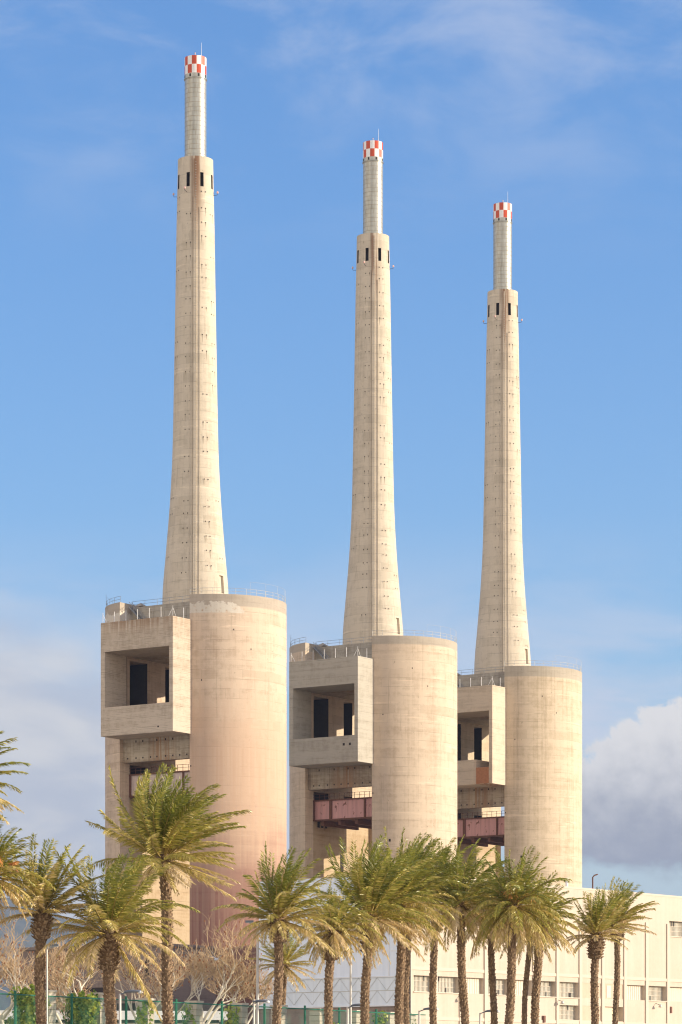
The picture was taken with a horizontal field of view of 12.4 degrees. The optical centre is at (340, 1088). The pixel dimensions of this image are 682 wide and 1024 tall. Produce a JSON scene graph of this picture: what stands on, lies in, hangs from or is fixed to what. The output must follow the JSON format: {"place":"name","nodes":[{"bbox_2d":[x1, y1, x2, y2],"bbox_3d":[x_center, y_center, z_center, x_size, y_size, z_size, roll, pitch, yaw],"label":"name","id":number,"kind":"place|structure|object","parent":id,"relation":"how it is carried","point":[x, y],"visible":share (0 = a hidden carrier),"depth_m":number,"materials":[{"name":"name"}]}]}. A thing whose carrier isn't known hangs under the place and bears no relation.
{"place":"outdoors","nodes":[
{"label":"outdoors","id":0,"kind":"place"},
{"bbox_2d":[0,897,100,1009],"bbox_3d":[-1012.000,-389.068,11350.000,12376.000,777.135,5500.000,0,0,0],"label":"hills","id":1,"kind":"structure","parent":0,"point":[20,926],"depth_m":10145.60,"materials":[{"name":"grey"}]},
{"bbox_2d":[0,1010,227,1023],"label":"building","id":2,"kind":"structure","parent":0,"point":[179,1019],"depth_m":421.37,"materials":[{"name":"white paint"}]},
{"bbox_2d":[0,0,681,918],"label":"sky","id":3,"kind":"structure","parent":0,"point":[566,113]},
{"bbox_3d":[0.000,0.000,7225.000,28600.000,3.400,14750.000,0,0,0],"label":"ground","id":4,"kind":"structure","parent":0,"visible":0},
{"bbox_2d":[0,911,34,1023],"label":"plane tree","id":5,"kind":"object","parent":4,"relation":"on","point":[7,969],"visible":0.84,"depth_m":229.72,"materials":[{"name":"beige plant"}]},
{"bbox_2d":[0,946,94,1023],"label":"plane tree","id":6,"kind":"object","parent":4,"relation":"on","point":[77,992],"visible":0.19,"depth_m":259.97,"materials":[{"name":"beige plant"}]},
{"bbox_2d":[26,934,99,1010],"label":"plane tree","id":7,"kind":"object","parent":4,"relation":"on","point":[61,985],"visible":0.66,"depth_m":239.52,"materials":[{"name":"beige plant"}]},
{"bbox_2d":[18,943,216,1010],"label":"annex building","id":8,"kind":"structure","parent":4,"relation":"on","point":[181,993],"depth_m":574.99,"materials":[{"name":"grey concrete"}]},
{"bbox_2d":[72,987,102,995],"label":"window","id":9,"kind":"structure","parent":8,"relation":"in","point":[97,990],"depth_m":577.30,"materials":[{"name":"grey glass"}]},
{"bbox_2d":[117,1003,135,1010],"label":"window","id":10,"kind":"structure","parent":8,"relation":"in","point":[134,1007],"depth_m":572.67,"materials":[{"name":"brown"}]},
{"bbox_2d":[145,953,148,977],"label":"window","id":11,"kind":"structure","parent":8,"relation":"in","point":[146,969],"depth_m":570.15,"materials":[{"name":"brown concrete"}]},
{"bbox_2d":[124,938,231,1020],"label":"plane tree","id":12,"kind":"object","parent":4,"relation":"on","point":[174,986],"visible":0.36,"depth_m":251.07,"materials":[{"name":"beige plant"}]},
{"bbox_2d":[101,43,286,1023],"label":"power station tower","id":13,"kind":"structure","parent":4,"relation":"on","point":[193,675],"depth_m":592.08,"materials":[{"name":"beige concrete"}]},
{"bbox_2d":[179,912,266,1023],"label":"plane tree","id":14,"kind":"object","parent":4,"relation":"on","point":[199,963],"visible":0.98,"depth_m":234.94,"materials":[{"name":"beige plant"}]},
{"bbox_2d":[204,950,274,1023],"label":"plane tree","id":15,"kind":"object","parent":4,"relation":"on","point":[265,992],"visible":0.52,"depth_m":250.58,"materials":[{"name":"beige plant"}]},
{"bbox_2d":[248,932,316,1004],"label":"palm tree","id":16,"kind":"object","parent":4,"relation":"on","point":[288,966],"visible":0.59,"depth_m":235.66,"materials":[{"name":"green plant"}]},
{"bbox_2d":[289,129,456,878],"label":"power station tower","id":17,"kind":"structure","parent":4,"relation":"on","point":[372,726],"depth_m":649.12,"materials":[{"name":"beige concrete"}]},
{"bbox_2d":[259,874,681,1023],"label":"turbine hall","id":18,"kind":"structure","parent":4,"relation":"on","point":[650,991],"depth_m":550.42,"materials":[{"name":"white concrete"}]},
{"bbox_2d":[413,975,428,992],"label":"window","id":19,"kind":"structure","parent":18,"relation":"in","point":[421,983],"depth_m":523.84,"materials":[{"name":"white glass"}]},
{"bbox_2d":[438,977,458,993],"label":"window","id":20,"kind":"structure","parent":18,"relation":"in","point":[446,985],"depth_m":529.37,"materials":[{"name":"white glass"}]},
{"bbox_2d":[488,979,505,995],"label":"window","id":21,"kind":"structure","parent":18,"relation":"in","point":[499,982],"depth_m":540.93,"materials":[{"name":"white glass"}]},
{"bbox_2d":[539,981,556,997],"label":"window","id":22,"kind":"structure","parent":18,"relation":"in","point":[545,986],"depth_m":551.53,"materials":[{"name":"white glass"}]},
{"bbox_2d":[559,1005,579,1020],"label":"window","id":23,"kind":"structure","parent":18,"relation":"in","point":[566,1012],"depth_m":556.54,"materials":[{"name":"white glass"}]},
{"bbox_2d":[559,982,579,998],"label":"window","id":24,"kind":"structure","parent":18,"relation":"in","point":[566,989],"depth_m":556.54,"materials":[{"name":"white glass"}]},
{"bbox_2d":[605,1007,618,1020],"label":"door panel","id":25,"kind":"structure","parent":18,"relation":"in","point":[608,1010],"depth_m":566.27,"materials":[{"name":"beige"}]},
{"bbox_2d":[649,986,666,1001],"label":"window","id":26,"kind":"structure","parent":18,"relation":"in","point":[655,992],"depth_m":578.57,"materials":[{"name":"white glass"}]},
{"bbox_2d":[669,921,681,937],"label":"window","id":27,"kind":"structure","parent":18,"relation":"in","point":[675,927],"depth_m":583.67,"materials":[{"name":"white glass"}]},
{"bbox_2d":[457,200,581,887],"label":"power station tower","id":28,"kind":"structure","parent":4,"relation":"on","point":[519,738],"depth_m":693.17,"materials":[{"name":"beige concrete"}]},
{"label":"promenade","id":29,"kind":"structure","parent":0,"visible":0},
{"bbox_2d":[0,731,30,824],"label":"palm tree","id":30,"kind":"object","parent":29,"relation":"on","point":[3,802],"visible":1,"depth_m":164.70,"materials":[{"name":"green plant"}]},
{"bbox_2d":[0,815,55,926],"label":"palm tree","id":31,"kind":"object","parent":29,"relation":"on","point":[5,870],"visible":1,"depth_m":168.66,"materials":[{"name":"green plant"}]},
{"bbox_2d":[35,944,58,1023],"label":"floodlight pole","id":32,"kind":"object","parent":29,"relation":"on","point":[54,945],"visible":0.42,"depth_m":183.95,"materials":[{"name":"grey metal"}]},
{"bbox_2d":[45,990,56,1023],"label":"stone pillar","id":33,"kind":"structure","parent":29,"relation":"on","point":[51,992],"depth_m":195.91,"materials":[{"name":"stone"}]},
{"bbox_2d":[4,984,50,1023],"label":"ivy","id":34,"kind":"object","parent":33,"relation":"attached to","point":[24,990],"visible":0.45,"depth_m":194.82,"materials":[{"name":"green plant"}]},
{"bbox_2d":[0,833,105,1023],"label":"palm tree","id":35,"kind":"object","parent":29,"relation":"on","point":[43,919],"visible":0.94,"depth_m":171.66,"materials":[{"name":"green plant"}]},
{"bbox_2d":[88,992,105,1023],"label":"stone pillar","id":36,"kind":"structure","parent":29,"relation":"on","point":[102,1012],"depth_m":201.26,"materials":[{"name":"stone"}]},
{"bbox_2d":[60,989,102,1023],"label":"ivy","id":37,"kind":"object","parent":36,"relation":"attached to","point":[86,1006],"visible":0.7,"depth_m":200.52,"materials":[{"name":"green plant"}]},
{"bbox_2d":[21,846,199,1023],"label":"palm tree","id":38,"kind":"object","parent":29,"relation":"on","point":[114,898],"visible":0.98,"depth_m":171.34,"materials":[{"name":"green plant"}]},
{"bbox_2d":[119,990,142,1023],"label":"street lamp","id":39,"kind":"object","parent":29,"relation":"on","point":[133,991],"visible":0.93,"depth_m":186.93,"materials":[{"name":"white metal"}]},
{"bbox_2d":[136,998,155,1023],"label":"stone pillar","id":40,"kind":"structure","parent":29,"relation":"on","point":[148,1017],"depth_m":206.85,"materials":[{"name":"stone"}]},
{"bbox_2d":[135,1001,153,1023],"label":"ivy","id":41,"kind":"object","parent":40,"relation":"attached to","point":[138,1013],"visible":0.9,"depth_m":206.62,"materials":[{"name":"green plant"}]},
{"bbox_2d":[80,762,252,1023],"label":"palm tree","id":42,"kind":"object","parent":29,"relation":"on","point":[172,826],"visible":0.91,"depth_m":177.24,"materials":[{"name":"green plant"}]},
{"bbox_2d":[184,1001,203,1023],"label":"stone pillar","id":43,"kind":"structure","parent":29,"relation":"on","point":[197,1014],"depth_m":212.75,"materials":[{"name":"stone"}]},
{"bbox_2d":[181,1000,194,1023],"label":"ivy","id":44,"kind":"object","parent":43,"relation":"attached to","point":[185,1016],"visible":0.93,"depth_m":212.66,"materials":[{"name":"green plant"}]},
{"bbox_2d":[0,990,425,1023],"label":"fence","id":45,"kind":"object","parent":29,"relation":"on","point":[266,1009],"visible":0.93,"depth_m":206.81,"materials":[{"name":"green metal"}]},
{"bbox_2d":[230,1003,248,1023],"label":"stone pillar","id":46,"kind":"structure","parent":29,"relation":"on","point":[243,1014],"depth_m":218.57,"materials":[{"name":"stone"}]},
{"bbox_2d":[219,1001,239,1023],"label":"ivy","id":47,"kind":"object","parent":46,"relation":"attached to","point":[231,1015],"visible":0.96,"depth_m":218.39,"materials":[{"name":"green plant"}]},
{"bbox_2d":[245,920,262,1023],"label":"floodlight pole","id":48,"kind":"object","parent":29,"relation":"on","point":[257,975],"visible":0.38,"depth_m":213.94,"materials":[{"name":"grey metal"}]},
{"bbox_2d":[253,999,269,1023],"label":"street lamp","id":49,"kind":"object","parent":29,"relation":"on","point":[262,1000],"visible":1,"depth_m":202.93,"materials":[{"name":"white metal"}]},
{"bbox_2d":[210,840,346,1023],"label":"palm tree","id":50,"kind":"object","parent":29,"relation":"on","point":[278,901],"visible":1,"depth_m":189.50,"materials":[{"name":"green plant"}]},
{"bbox_2d":[270,1005,287,1023],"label":"stone pillar","id":51,"kind":"structure","parent":29,"relation":"on","point":[285,1012],"depth_m":224.04,"materials":[{"name":"stone"}]},
{"bbox_2d":[308,1008,324,1023],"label":"stone pillar","id":52,"kind":"structure","parent":29,"relation":"on","point":[317,1017],"depth_m":229.37,"materials":[{"name":"stone"}]},
{"bbox_2d":[291,879,383,1023],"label":"palm tree","id":53,"kind":"object","parent":29,"relation":"on","point":[337,945],"visible":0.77,"depth_m":194.66,"materials":[{"name":"green plant"}]},
{"bbox_2d":[344,938,359,1023],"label":"floodlight pole","id":54,"kind":"object","parent":29,"relation":"on","point":[350,1014],"visible":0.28,"depth_m":221.96,"materials":[{"name":"grey metal"}]},
{"bbox_2d":[345,1010,359,1023],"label":"stone pillar","id":55,"kind":"structure","parent":29,"relation":"on","point":[353,1017],"depth_m":234.74,"materials":[{"name":"stone"}]},
{"bbox_2d":[346,1003,360,1023],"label":"street lamp","id":56,"kind":"object","parent":29,"relation":"on","point":[347,1014],"visible":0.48,"depth_m":207.96,"materials":[{"name":"white metal"}]},
{"bbox_2d":[291,834,439,1023],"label":"palm tree","id":57,"kind":"object","parent":29,"relation":"on","point":[378,890],"visible":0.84,"depth_m":199.32,"materials":[{"name":"green plant"}]},
{"bbox_2d":[380,1012,394,1023],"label":"stone pillar","id":58,"kind":"structure","parent":29,"relation":"on","point":[390,1017],"depth_m":240.07,"materials":[{"name":"stone"}]},
{"bbox_2d":[371,1010,387,1023],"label":"ivy","id":59,"kind":"object","parent":58,"relation":"attached to","point":[382,1020],"visible":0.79,"depth_m":239.90,"materials":[{"name":"green plant"}]},
{"bbox_2d":[336,842,470,1023],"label":"palm tree","id":60,"kind":"object","parent":29,"relation":"on","point":[400,978],"visible":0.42,"depth_m":203.71,"materials":[{"name":"green plant"}]},
{"bbox_2d":[348,827,465,1023],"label":"palm tree","id":61,"kind":"object","parent":29,"relation":"on","point":[406,1013],"visible":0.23,"depth_m":213.77,"materials":[{"name":"green plant"}]},
{"bbox_2d":[409,1013,416,1023],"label":"stone pillar","id":62,"kind":"structure","parent":29,"relation":"on","point":[411,1017],"depth_m":243.50,"materials":[{"name":"stone"}]},
{"bbox_2d":[418,1007,438,1023],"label":"street lamp","id":63,"kind":"object","parent":29,"relation":"on","point":[427,1008],"visible":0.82,"depth_m":221.93,"materials":[{"name":"white metal"}]},
{"bbox_2d":[395,837,492,1023],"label":"palm tree","id":64,"kind":"object","parent":29,"relation":"on","point":[433,986],"visible":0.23,"depth_m":219.77,"materials":[{"name":"green plant"}]},
{"bbox_2d":[421,836,507,1023],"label":"palm tree","id":65,"kind":"object","parent":29,"relation":"on","point":[457,892],"visible":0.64,"depth_m":213.56,"materials":[{"name":"green plant"}]},
{"bbox_2d":[479,1010,499,1023],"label":"street lamp","id":66,"kind":"object","parent":29,"relation":"on","point":[498,1011],"visible":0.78,"depth_m":229.93,"materials":[{"name":"white metal"}]},
{"bbox_2d":[453,861,526,1023],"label":"palm tree","id":67,"kind":"object","parent":29,"relation":"on","point":[492,984],"visible":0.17,"depth_m":222.82,"materials":[{"name":"green plant"}]},
{"bbox_2d":[452,845,571,1023],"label":"palm tree","id":68,"kind":"object","parent":29,"relation":"on","point":[514,919],"visible":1,"depth_m":209.44,"materials":[{"name":"green plant"}]},
{"bbox_2d":[499,880,579,1023],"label":"palm tree","id":69,"kind":"object","parent":29,"relation":"on","point":[529,954],"visible":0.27,"depth_m":227.82,"materials":[{"name":"green plant"}]},
{"bbox_2d":[494,872,587,1023],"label":"palm tree","id":70,"kind":"object","parent":29,"relation":"on","point":[536,978],"visible":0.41,"depth_m":215.70,"materials":[{"name":"green plant"}]},
{"bbox_2d":[564,888,635,1023],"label":"palm tree","id":71,"kind":"object","parent":29,"relation":"on","point":[596,925],"visible":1,"depth_m":221.62,"materials":[{"name":"green plant"}]},
{"bbox_2d":[581,877,659,1023],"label":"palm tree","id":72,"kind":"object","parent":29,"relation":"on","point":[626,895],"visible":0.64,"depth_m":226.80,"materials":[{"name":"green plant"}]},
{"label":"road","id":73,"kind":"structure","parent":0,"visible":0},
{"bbox_2d":[86,925,193,1023],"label":"plane tree","id":74,"kind":"object","parent":73,"relation":"on","point":[138,987],"visible":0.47,"depth_m":246.09,"materials":[{"name":"beige plant"}]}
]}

